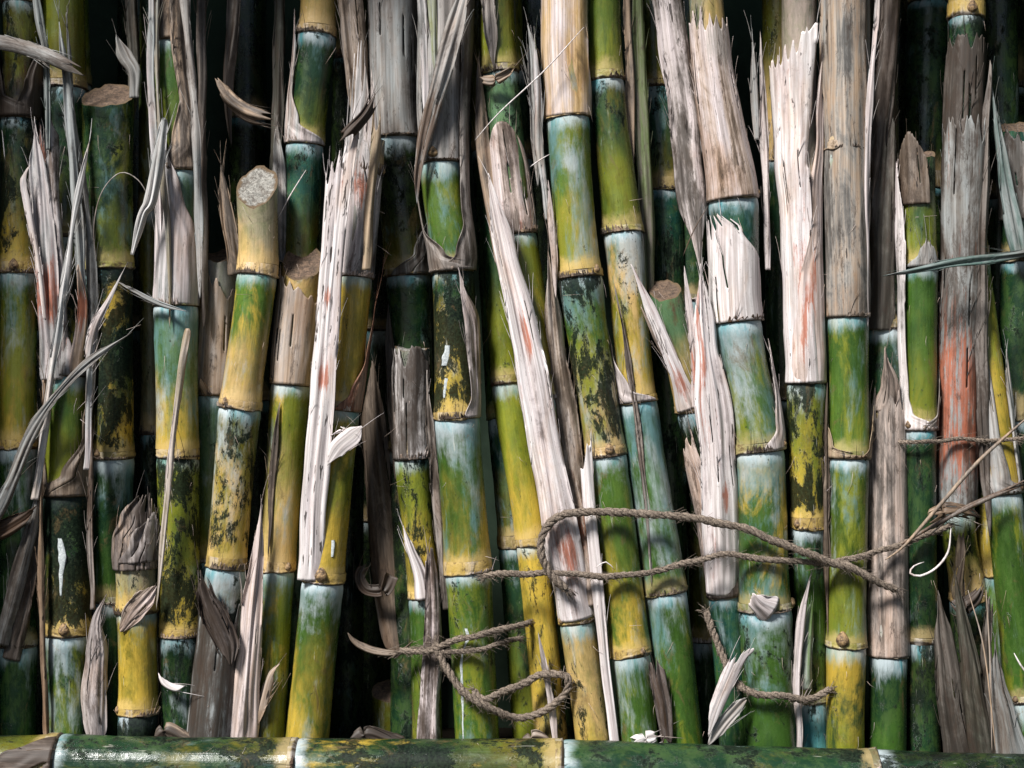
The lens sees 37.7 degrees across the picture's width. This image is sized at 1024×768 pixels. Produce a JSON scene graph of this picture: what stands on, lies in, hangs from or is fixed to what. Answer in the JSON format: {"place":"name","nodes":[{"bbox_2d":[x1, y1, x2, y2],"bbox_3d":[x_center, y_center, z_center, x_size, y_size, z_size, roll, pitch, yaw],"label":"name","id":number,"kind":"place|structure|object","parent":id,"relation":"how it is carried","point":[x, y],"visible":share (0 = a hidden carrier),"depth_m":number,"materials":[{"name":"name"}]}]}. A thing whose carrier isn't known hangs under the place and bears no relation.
{"place":"outdoors","nodes":[
{"label":"outdoors","id":0,"kind":"place"},
{"bbox_2d":[0,0,949,727],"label":"background","id":1,"kind":"structure","parent":0,"point":[102,42],"depth_m":1.75},
{"bbox_2d":[442,728,868,747],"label":"ground","id":2,"kind":"structure","parent":0,"point":[449,733],"depth_m":1.72,"materials":[{"name":"soil"}]},
{"bbox_2d":[0,0,43,734],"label":"sugarcane stalk","id":3,"kind":"object","parent":2,"relation":"on","point":[21,85],"visible":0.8,"depth_m":1.49,"materials":[{"name":"plant"}]},
{"bbox_2d":[0,500,39,646],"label":"dry leaf","id":4,"kind":"object","parent":3,"relation":"attached to","point":[16,582],"visible":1,"depth_m":1.48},
{"bbox_2d":[2,503,45,661],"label":"dry leaf","id":5,"kind":"object","parent":3,"relation":"attached to","point":[19,630],"visible":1,"depth_m":1.49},
{"bbox_2d":[0,35,84,75],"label":"dry leaf","id":6,"kind":"object","parent":3,"relation":"attached to","point":[43,54],"visible":1,"depth_m":1.45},
{"bbox_2d":[37,39,44,734],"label":"sugarcane stalk","id":7,"kind":"object","parent":2,"relation":"on","point":[39,682],"visible":0.01,"depth_m":1.68,"materials":[{"name":"plant"}]},
{"bbox_2d":[20,0,92,733],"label":"sugarcane stalk","id":8,"kind":"object","parent":2,"relation":"on","point":[47,209],"visible":0.83,"depth_m":1.48,"materials":[{"name":"plant"}]},
{"bbox_2d":[35,355,48,733],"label":"dry leaf stalk","id":9,"kind":"object","parent":8,"relation":"attached to","point":[41,599],"visible":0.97,"depth_m":1.47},
{"bbox_2d":[33,0,50,149],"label":"dry leaf","id":10,"kind":"object","parent":8,"relation":"attached to","point":[40,22],"visible":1,"depth_m":1.47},
{"bbox_2d":[31,122,91,499],"bbox_3d":[-0.441,-0.072,1.461,0.064,0.372,0.012,0,0,10],"label":"dry leaf","id":11,"kind":"object","parent":8,"relation":"attached to","point":[57,338],"visible":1,"depth_m":1.46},
{"bbox_2d":[54,0,87,334],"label":"dry leaf","id":12,"kind":"object","parent":8,"relation":"attached to","point":[70,134],"visible":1,"depth_m":1.47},
{"bbox_2d":[0,319,142,519],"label":"dry leaf","id":13,"kind":"object","parent":8,"relation":"attached to","point":[28,441],"visible":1,"depth_m":1.45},
{"bbox_2d":[58,0,98,419],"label":"dry leaf","id":14,"kind":"object","parent":8,"relation":"attached to","point":[92,295],"visible":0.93,"depth_m":1.48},
{"bbox_2d":[78,416,97,609],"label":"dry leaf stalk","id":15,"kind":"object","parent":8,"relation":"attached to","point":[90,496],"visible":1,"depth_m":1.48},
{"bbox_2d":[81,594,116,734],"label":"dry leaf","id":16,"kind":"object","parent":8,"relation":"attached to","point":[94,704],"visible":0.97,"depth_m":1.47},
{"bbox_2d":[83,262,127,469],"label":"dry leaf","id":17,"kind":"object","parent":8,"relation":"attached to","point":[93,330],"visible":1,"depth_m":1.47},
{"bbox_2d":[82,84,138,735],"bbox_3d":[-0.410,0.050,1.520,0.055,0.715,0.076,0,0,-23],"label":"sugarcane stalk","id":18,"kind":"object","parent":2,"relation":"on","point":[108,111],"visible":0.58,"depth_m":1.50,"materials":[{"name":"plant"}]},
{"bbox_2d":[107,20,142,97],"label":"dry leaf","id":19,"kind":"object","parent":18,"relation":"on","point":[127,60],"visible":1,"depth_m":1.50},
{"bbox_2d":[117,0,139,525],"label":"sugarcane stalk","id":20,"kind":"object","parent":2,"relation":"on","point":[122,76],"visible":0.06,"depth_m":1.68,"materials":[{"name":"plant"}]},
{"bbox_2d":[106,472,161,735],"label":"sugarcane stalk","id":21,"kind":"object","parent":2,"relation":"on","point":[135,555],"visible":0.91,"depth_m":1.48,"materials":[{"name":"plant"}]},
{"bbox_2d":[119,585,156,631],"bbox_3d":[-0.367,0.219,1.470,0.038,0.050,0.006,0,0,0],"label":"sheath rag","id":22,"kind":"object","parent":21,"relation":"attached to","point":[138,601],"visible":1,"depth_m":1.47,"materials":[{"name":"beige plant"}]},
{"bbox_2d":[136,0,160,725],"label":"sugarcane stalk","id":23,"kind":"object","parent":2,"relation":"on","point":[146,430],"visible":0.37,"depth_m":1.54,"materials":[{"name":"plant"}]},
{"bbox_2d":[151,0,200,736],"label":"sugarcane stalk","id":24,"kind":"object","parent":2,"relation":"on","point":[178,618],"visible":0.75,"depth_m":1.49,"materials":[{"name":"plant"}]},
{"bbox_2d":[144,0,160,245],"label":"dry leaf stalk","id":25,"kind":"object","parent":24,"relation":"attached to","point":[150,64],"visible":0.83,"depth_m":1.48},
{"bbox_2d":[130,97,176,254],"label":"dry leaf","id":26,"kind":"object","parent":24,"relation":"attached to","point":[156,166],"visible":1,"depth_m":1.46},
{"bbox_2d":[144,0,171,325],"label":"dry leaf stalk","id":27,"kind":"object","parent":24,"relation":"attached to","point":[165,201],"visible":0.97,"depth_m":1.48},
{"bbox_2d":[156,328,190,608],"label":"dry leaf stalk","id":28,"kind":"object","parent":24,"relation":"attached to","point":[183,356],"visible":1,"depth_m":1.47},
{"bbox_2d":[179,0,205,296],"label":"dry leaf stalk","id":29,"kind":"object","parent":24,"relation":"attached to","point":[199,216],"visible":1,"depth_m":1.48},
{"bbox_2d":[193,0,210,326],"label":"dry leaf stalk","id":30,"kind":"object","parent":24,"relation":"attached to","point":[201,30],"visible":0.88,"depth_m":1.50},
{"bbox_2d":[223,0,240,146],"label":"dry leaf","id":31,"kind":"object","parent":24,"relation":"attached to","point":[232,28],"visible":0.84,"depth_m":1.53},
{"bbox_2d":[198,249,236,580],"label":"sugarcane stalk","id":32,"kind":"object","parent":2,"relation":"on","point":[214,335],"visible":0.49,"depth_m":1.51,"materials":[{"name":"plant"}]},
{"bbox_2d":[187,165,278,737],"bbox_3d":[-0.281,0.091,1.494,0.098,0.625,0.060,0,0,0],"label":"sugarcane stalk","id":33,"kind":"object","parent":2,"relation":"on","point":[239,403],"visible":0.91,"depth_m":1.48,"materials":[{"name":"plant"}]},
{"bbox_2d":[187,542,238,664],"bbox_3d":[-0.293,0.215,1.469,0.050,0.123,0.012,0,0,-9],"label":"sheath rag","id":34,"kind":"object","parent":33,"relation":"attached to","point":[225,642],"visible":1,"depth_m":1.47,"materials":[{"name":"grey plant"}]},
{"bbox_2d":[214,139,237,275],"bbox_3d":[-0.283,-0.177,1.501,0.030,0.136,0.016,0,0,0],"label":"sheath splinter","id":35,"kind":"object","parent":33,"relation":"attached to","point":[228,224],"visible":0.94,"depth_m":1.50,"materials":[{"name":"brown plant"}]},
{"bbox_2d":[230,481,266,736],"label":"dry leaf","id":36,"kind":"object","parent":33,"relation":"on","point":[245,705],"visible":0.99,"depth_m":1.48,"materials":[{"name":"plant"}]},
{"bbox_2d":[215,78,284,133],"bbox_3d":[-0.261,-0.277,1.494,0.072,0.057,0.011,0,0,12],"label":"sheath scrap","id":37,"kind":"object","parent":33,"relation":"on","point":[240,108],"visible":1,"depth_m":1.49,"materials":[{"name":"beige plant"}]},
{"bbox_2d":[226,0,269,643],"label":"sugarcane stalk","id":38,"kind":"object","parent":2,"relation":"on","point":[246,152],"visible":0.19,"depth_m":1.68,"materials":[{"name":"plant"}]},
{"bbox_2d":[258,248,320,736],"bbox_3d":[-0.229,0.132,1.516,0.074,0.548,0.047,0,0,0],"label":"sugarcane stalk","id":39,"kind":"object","parent":2,"relation":"on","point":[293,334],"visible":0.8,"depth_m":1.50,"materials":[{"name":"plant"}]},
{"bbox_2d":[274,0,336,736],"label":"sugarcane stalk","id":40,"kind":"object","parent":2,"relation":"on","point":[310,76],"visible":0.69,"depth_m":1.53,"materials":[{"name":"plant"}]},
{"bbox_2d":[269,0,287,170],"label":"dry leaf","id":41,"kind":"object","parent":40,"relation":"attached to","point":[278,52],"visible":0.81,"depth_m":1.55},
{"bbox_2d":[273,117,288,261],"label":"dry leaf","id":42,"kind":"object","parent":40,"relation":"attached to","point":[279,166],"visible":0.77,"depth_m":1.53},
{"bbox_2d":[279,21,390,738],"bbox_3d":[-0.176,0.019,1.490,0.112,0.770,0.076,0,0,0],"label":"sugarcane stalk","id":43,"kind":"object","parent":2,"relation":"on","point":[339,368],"visible":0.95,"depth_m":1.48,"materials":[{"name":"plant"}]},
{"bbox_2d":[362,102,387,269],"bbox_3d":[-0.135,-0.197,1.476,0.026,0.171,0.010,0,0,0],"label":"sheath splinter","id":44,"kind":"object","parent":43,"relation":"attached to","point":[374,149],"visible":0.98,"depth_m":1.48,"materials":[{"name":"beige plant"}]},
{"bbox_2d":[329,0,367,737],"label":"sugarcane stalk","id":45,"kind":"object","parent":2,"relation":"on","point":[347,716],"visible":0.27,"depth_m":1.60,"materials":[{"name":"plant"}]},
{"bbox_2d":[363,72,390,726],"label":"sugarcane stalk","id":46,"kind":"object","parent":2,"relation":"on","point":[375,669],"visible":0.1,"depth_m":1.68,"materials":[{"name":"plant"}]},
{"bbox_2d":[372,679,390,731],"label":"sugarcane stalk","id":47,"kind":"object","parent":2,"relation":"on","point":[381,695],"visible":0.38,"depth_m":1.56,"materials":[{"name":"plant"}]},
{"bbox_2d":[367,0,432,738],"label":"sugarcane stalk","id":48,"kind":"object","parent":2,"relation":"on","point":[392,47],"visible":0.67,"depth_m":1.53,"materials":[{"name":"plant"}]},
{"bbox_2d":[335,0,367,110],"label":"dry sheath","id":49,"kind":"object","parent":48,"relation":"attached to","point":[348,27],"visible":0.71,"depth_m":1.53,"materials":[{"name":"beige plant"}]},
{"bbox_2d":[360,354,398,650],"bbox_3d":[-0.131,0.121,1.550,0.057,0.310,0.027,0,0,38],"label":"dry sheath","id":50,"kind":"object","parent":48,"relation":"hanging from","point":[375,431],"visible":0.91,"depth_m":1.54,"materials":[{"name":"brown plant"}]},
{"bbox_2d":[385,303,395,479],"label":"dry leaf","id":51,"kind":"object","parent":48,"relation":"attached to","point":[389,345],"visible":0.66,"depth_m":1.53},
{"bbox_2d":[387,332,441,738],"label":"sugarcane stalk","id":52,"kind":"object","parent":2,"relation":"on","point":[410,450],"visible":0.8,"depth_m":1.51,"materials":[{"name":"plant"}]},
{"bbox_2d":[409,0,498,738],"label":"sugarcane stalk","id":53,"kind":"object","parent":2,"relation":"on","point":[450,242],"visible":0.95,"depth_m":1.48,"materials":[{"name":"plant"}]},
{"bbox_2d":[417,0,428,108],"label":"dry leaf","id":54,"kind":"object","parent":53,"relation":"attached to","point":[422,22],"visible":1,"depth_m":1.48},
{"bbox_2d":[412,527,442,738],"bbox_3d":[-0.084,0.252,1.493,0.031,0.223,0.017,0,0,0],"label":"dry sheath","id":55,"kind":"object","parent":53,"relation":"attached to","point":[428,724],"visible":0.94,"depth_m":1.49,"materials":[{"name":"grey plant"}]},
{"bbox_2d":[425,370,447,609],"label":"dry leaf","id":56,"kind":"object","parent":53,"relation":"attached to","point":[434,473],"visible":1,"depth_m":1.49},
{"bbox_2d":[414,0,471,201],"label":"dry leaf","id":57,"kind":"object","parent":53,"relation":"attached to","point":[451,37],"visible":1,"depth_m":1.47,"materials":[{"name":"plant"}]},
{"bbox_2d":[423,634,579,731],"bbox_3d":[-0.009,0.294,1.473,0.158,0.098,0.031,0,0,0],"label":"twine","id":58,"kind":"object","parent":53,"relation":"attached to","point":[478,699],"visible":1,"depth_m":1.47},
{"bbox_2d":[473,519,961,584],"bbox_3d":[0.205,0.164,1.474,0.487,0.069,0.035,0,0,-1],"label":"twine","id":59,"kind":"object","parent":53,"relation":"attached to","point":[691,562],"visible":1,"depth_m":1.47,"materials":[{"name":"fabric"}]},
{"bbox_2d":[470,0,533,737],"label":"sugarcane stalk","id":60,"kind":"object","parent":2,"relation":"on","point":[518,668],"visible":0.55,"depth_m":1.52,"materials":[{"name":"plant"}]},
{"bbox_2d":[0,732,1023,767],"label":"sugarcane stalk","id":61,"kind":"object","parent":2,"relation":"on","point":[56,750],"visible":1,"depth_m":1.43,"materials":[{"name":"plant"}]},
{"bbox_2d":[708,638,754,736],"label":"dry leaf","id":62,"kind":"object","parent":61,"relation":"on","point":[727,680],"visible":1,"depth_m":1.47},
{"bbox_2d":[986,625,1023,753],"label":"dry leaf","id":63,"kind":"object","parent":61,"relation":"on","point":[1009,736],"visible":0.94,"depth_m":1.47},
{"bbox_2d":[479,199,567,739],"bbox_3d":[0.014,0.108,1.520,0.102,0.596,0.039,0,0,18],"label":"sugarcane stalk","id":64,"kind":"object","parent":2,"relation":"on","point":[538,601],"visible":0.73,"depth_m":1.51,"materials":[{"name":"plant"}]},
{"bbox_2d":[383,618,535,661],"bbox_3d":[-0.046,0.254,1.480,0.163,0.042,0.048,0,0,-6],"label":"twine","id":65,"kind":"object","parent":64,"relation":"attached to","point":[457,639],"visible":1,"depth_m":1.47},
{"bbox_2d":[514,0,538,247],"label":"sugarcane stalk","id":66,"kind":"object","parent":2,"relation":"on","point":[518,14],"visible":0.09,"depth_m":1.54,"materials":[{"name":"plant"}]},
{"bbox_2d":[475,0,608,739],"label":"sugarcane stalk","id":67,"kind":"object","parent":2,"relation":"on","point":[546,389],"visible":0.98,"depth_m":1.48,"materials":[{"name":"plant"}]},
{"bbox_2d":[471,53,501,262],"bbox_3d":[-0.024,-0.229,1.500,0.035,0.216,0.010,0,0,0],"label":"dry sheath","id":68,"kind":"object","parent":67,"relation":"attached to","point":[482,142],"visible":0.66,"depth_m":1.50,"materials":[{"name":"beige plant"}]},
{"bbox_2d":[529,23,547,219],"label":"dry leaf","id":69,"kind":"object","parent":67,"relation":"attached to","point":[538,116],"visible":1,"depth_m":1.49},
{"bbox_2d":[578,429,618,740],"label":"dry leaf","id":70,"kind":"object","parent":67,"relation":"attached to","point":[588,496],"visible":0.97,"depth_m":1.48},
{"bbox_2d":[522,0,574,738],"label":"sugarcane stalk","id":71,"kind":"object","parent":2,"relation":"on","point":[532,9],"visible":0.06,"depth_m":1.68,"materials":[{"name":"plant"}]},
{"bbox_2d":[537,0,657,742],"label":"sugarcane stalk","id":72,"kind":"object","parent":2,"relation":"on","point":[568,95],"visible":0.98,"depth_m":1.48,"materials":[{"name":"plant"}]},
{"bbox_2d":[644,653,672,742],"bbox_3d":[0.143,0.306,1.477,0.033,0.101,0.008,0,0,0],"label":"sheath splinter","id":73,"kind":"object","parent":72,"relation":"attached to","point":[660,689],"visible":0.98,"depth_m":1.48,"materials":[{"name":"grey plant"}]},
{"bbox_2d":[588,0,703,743],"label":"sugarcane stalk","id":74,"kind":"object","parent":2,"relation":"on","point":[622,228],"visible":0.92,"depth_m":1.49,"materials":[{"name":"plant"}]},
{"bbox_2d":[621,0,634,161],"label":"dry leaf","id":75,"kind":"object","parent":74,"relation":"attached to","point":[630,87],"visible":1,"depth_m":1.51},
{"bbox_2d":[614,284,651,585],"bbox_3d":[0.120,0.051,1.487,0.039,0.302,0.009,0,0,0],"label":"dry husk","id":76,"kind":"object","parent":74,"relation":"attached to","point":[637,420],"visible":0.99,"depth_m":1.49,"materials":[{"name":"grey plant"}]},
{"bbox_2d":[630,0,654,320],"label":"dry leaf","id":77,"kind":"object","parent":74,"relation":"attached to","point":[643,153],"visible":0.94,"depth_m":1.52,"materials":[{"name":"plant"}]},
{"bbox_2d":[644,0,687,742],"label":"sugarcane stalk","id":78,"kind":"object","parent":2,"relation":"on","point":[669,248],"visible":0.39,"depth_m":1.54,"materials":[{"name":"plant"}]},
{"bbox_2d":[631,255,744,745],"bbox_3d":[0.181,0.134,1.505,0.128,0.548,0.063,0,0,0],"label":"sugarcane stalk","id":79,"kind":"object","parent":2,"relation":"on","point":[689,354],"visible":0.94,"depth_m":1.49,"materials":[{"name":"plant"}]},
{"bbox_2d":[682,0,718,744],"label":"sugarcane stalk","id":80,"kind":"object","parent":2,"relation":"on","point":[703,657],"visible":0.23,"depth_m":1.55,"materials":[{"name":"plant"}]},
{"bbox_2d":[687,0,796,746],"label":"sugarcane stalk","id":81,"kind":"object","parent":2,"relation":"on","point":[734,276],"visible":0.99,"depth_m":1.48,"materials":[{"name":"plant"}]},
{"bbox_2d":[651,0,707,269],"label":"dry sheath","id":82,"kind":"object","parent":81,"relation":"attached to","point":[683,125],"visible":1,"depth_m":1.50,"materials":[{"name":"beige plant"}]},
{"bbox_2d":[532,504,907,601],"bbox_3d":[0.206,0.165,1.464,0.372,0.099,0.027,0,0,-3],"label":"twine","id":83,"kind":"object","parent":81,"relation":"attached to","point":[555,518],"visible":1,"depth_m":1.46,"materials":[{"name":"fabric"}]},
{"bbox_2d":[750,33,771,269],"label":"dry leaf","id":84,"kind":"object","parent":81,"relation":"attached to","point":[764,131],"visible":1,"depth_m":1.50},
{"bbox_2d":[791,566,815,746],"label":"dry leaf","id":85,"kind":"object","parent":81,"relation":"attached to","point":[799,634],"visible":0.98,"depth_m":1.48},
{"bbox_2d":[762,0,794,657],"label":"sugarcane stalk","id":86,"kind":"object","parent":2,"relation":"on","point":[771,25],"visible":0.12,"depth_m":1.55,"materials":[{"name":"plant"}]},
{"bbox_2d":[769,0,826,747],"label":"sugarcane stalk","id":87,"kind":"object","parent":2,"relation":"on","point":[796,93],"visible":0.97,"depth_m":1.49,"materials":[{"name":"plant"}]},
{"bbox_2d":[800,584,813,689],"bbox_3d":[0.292,0.248,1.493,0.016,0.112,0.011,0,0,8],"label":"sheath splinter","id":88,"kind":"object","parent":87,"relation":"attached to","point":[806,661],"visible":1,"depth_m":1.49,"materials":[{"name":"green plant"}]},
{"bbox_2d":[820,385,831,633],"bbox_3d":[0.311,0.125,1.493,0.016,0.258,0.011,0,0,-32],"label":"dry husk","id":89,"kind":"object","parent":87,"relation":"attached to","point":[826,511],"visible":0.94,"depth_m":1.49,"materials":[{"name":"grey plant"}]},
{"bbox_2d":[823,0,875,748],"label":"sugarcane stalk","id":90,"kind":"object","parent":2,"relation":"on","point":[850,439],"visible":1,"depth_m":1.48,"materials":[{"name":"plant"}]},
{"bbox_2d":[695,601,837,707],"bbox_3d":[0.253,0.269,1.479,0.143,0.104,0.050,0,0,7],"label":"twine","id":91,"kind":"object","parent":90,"relation":"attached to","point":[743,688],"visible":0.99,"depth_m":1.48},
{"bbox_2d":[865,0,885,325],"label":"dry leaf stalk","id":92,"kind":"object","parent":90,"relation":"attached to","point":[869,102],"visible":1,"depth_m":1.49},
{"bbox_2d":[879,246,1023,275],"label":"ribbon leaf","id":93,"kind":"object","parent":90,"relation":"attached to","point":[983,259],"visible":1,"depth_m":1.46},
{"bbox_2d":[866,0,909,750],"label":"sugarcane stalk","id":94,"kind":"object","parent":2,"relation":"on","point":[888,640],"visible":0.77,"depth_m":1.50,"materials":[{"name":"plant"}]},
{"bbox_2d":[869,104,899,329],"bbox_3d":[0.378,-0.170,1.517,0.038,0.232,0.014,0,0,0],"label":"dry sheath","id":95,"kind":"object","parent":94,"relation":"attached to","point":[882,259],"visible":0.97,"depth_m":1.51,"materials":[{"name":"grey plant"}]},
{"bbox_2d":[871,0,900,198],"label":"dry sheath","id":96,"kind":"object","parent":94,"relation":"attached to","point":[886,81],"visible":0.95,"depth_m":1.51,"materials":[{"name":"grey plant"}]},
{"bbox_2d":[895,122,940,751],"bbox_3d":[0.413,0.074,1.512,0.052,0.678,0.049,0,0,-27],"label":"sugarcane stalk","id":97,"kind":"object","parent":2,"relation":"on","point":[916,244],"visible":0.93,"depth_m":1.50,"materials":[{"name":"plant"}]},
{"bbox_2d":[902,0,947,751],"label":"sugarcane stalk","id":98,"kind":"object","parent":2,"relation":"on","point":[926,41],"visible":0.16,"depth_m":1.60,"materials":[{"name":"plant"}]},
{"bbox_2d":[926,591,968,752],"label":"dry leaf","id":99,"kind":"object","parent":2,"relation":"on","point":[951,723],"visible":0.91,"depth_m":1.48,"materials":[{"name":"plant"}]},
{"bbox_2d":[936,0,994,731],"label":"sugarcane stalk","id":100,"kind":"object","parent":2,"relation":"on","point":[962,159],"visible":0.82,"depth_m":1.50,"materials":[{"name":"plant"}]},
{"bbox_2d":[974,61,998,535],"bbox_3d":[0.472,-0.086,1.499,0.030,0.478,0.015,0,0,0],"label":"dry sheath","id":101,"kind":"object","parent":100,"relation":"attached to","point":[982,366],"visible":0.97,"depth_m":1.50,"materials":[{"name":"grey plant"}]},
{"bbox_2d":[992,56,1023,251],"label":"dry leaf","id":102,"kind":"object","parent":100,"relation":"attached to","point":[1013,226],"visible":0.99,"depth_m":1.50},
{"bbox_2d":[950,562,994,752],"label":"dry leaf","id":103,"kind":"object","parent":2,"relation":"on","point":[977,724],"visible":0.93,"depth_m":1.48,"materials":[{"name":"plant"}]},
{"bbox_2d":[980,581,994,745],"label":"dry leaf","id":104,"kind":"object","parent":2,"relation":"on","point":[986,647],"visible":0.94,"depth_m":1.48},
{"bbox_2d":[975,464,1001,667],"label":"sugarcane stalk","id":105,"kind":"object","parent":2,"relation":"on","point":[983,541],"visible":0.19,"depth_m":1.52,"materials":[{"name":"plant"}]},
{"bbox_2d":[978,239,1023,735],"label":"sugarcane stalk","id":106,"kind":"object","parent":2,"relation":"on","point":[1006,538],"visible":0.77,"depth_m":1.49,"materials":[{"name":"plant"}]},
{"bbox_2d":[984,0,1018,325],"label":"sugarcane stalk","id":107,"kind":"object","parent":2,"relation":"on","point":[1001,29],"visible":0.11,"depth_m":1.57,"materials":[{"name":"plant"}]},
{"bbox_2d":[992,116,1023,502],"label":"sugarcane stalk","id":108,"kind":"object","parent":2,"relation":"on","point":[1011,316],"visible":0.39,"depth_m":1.52,"materials":[{"name":"plant"}]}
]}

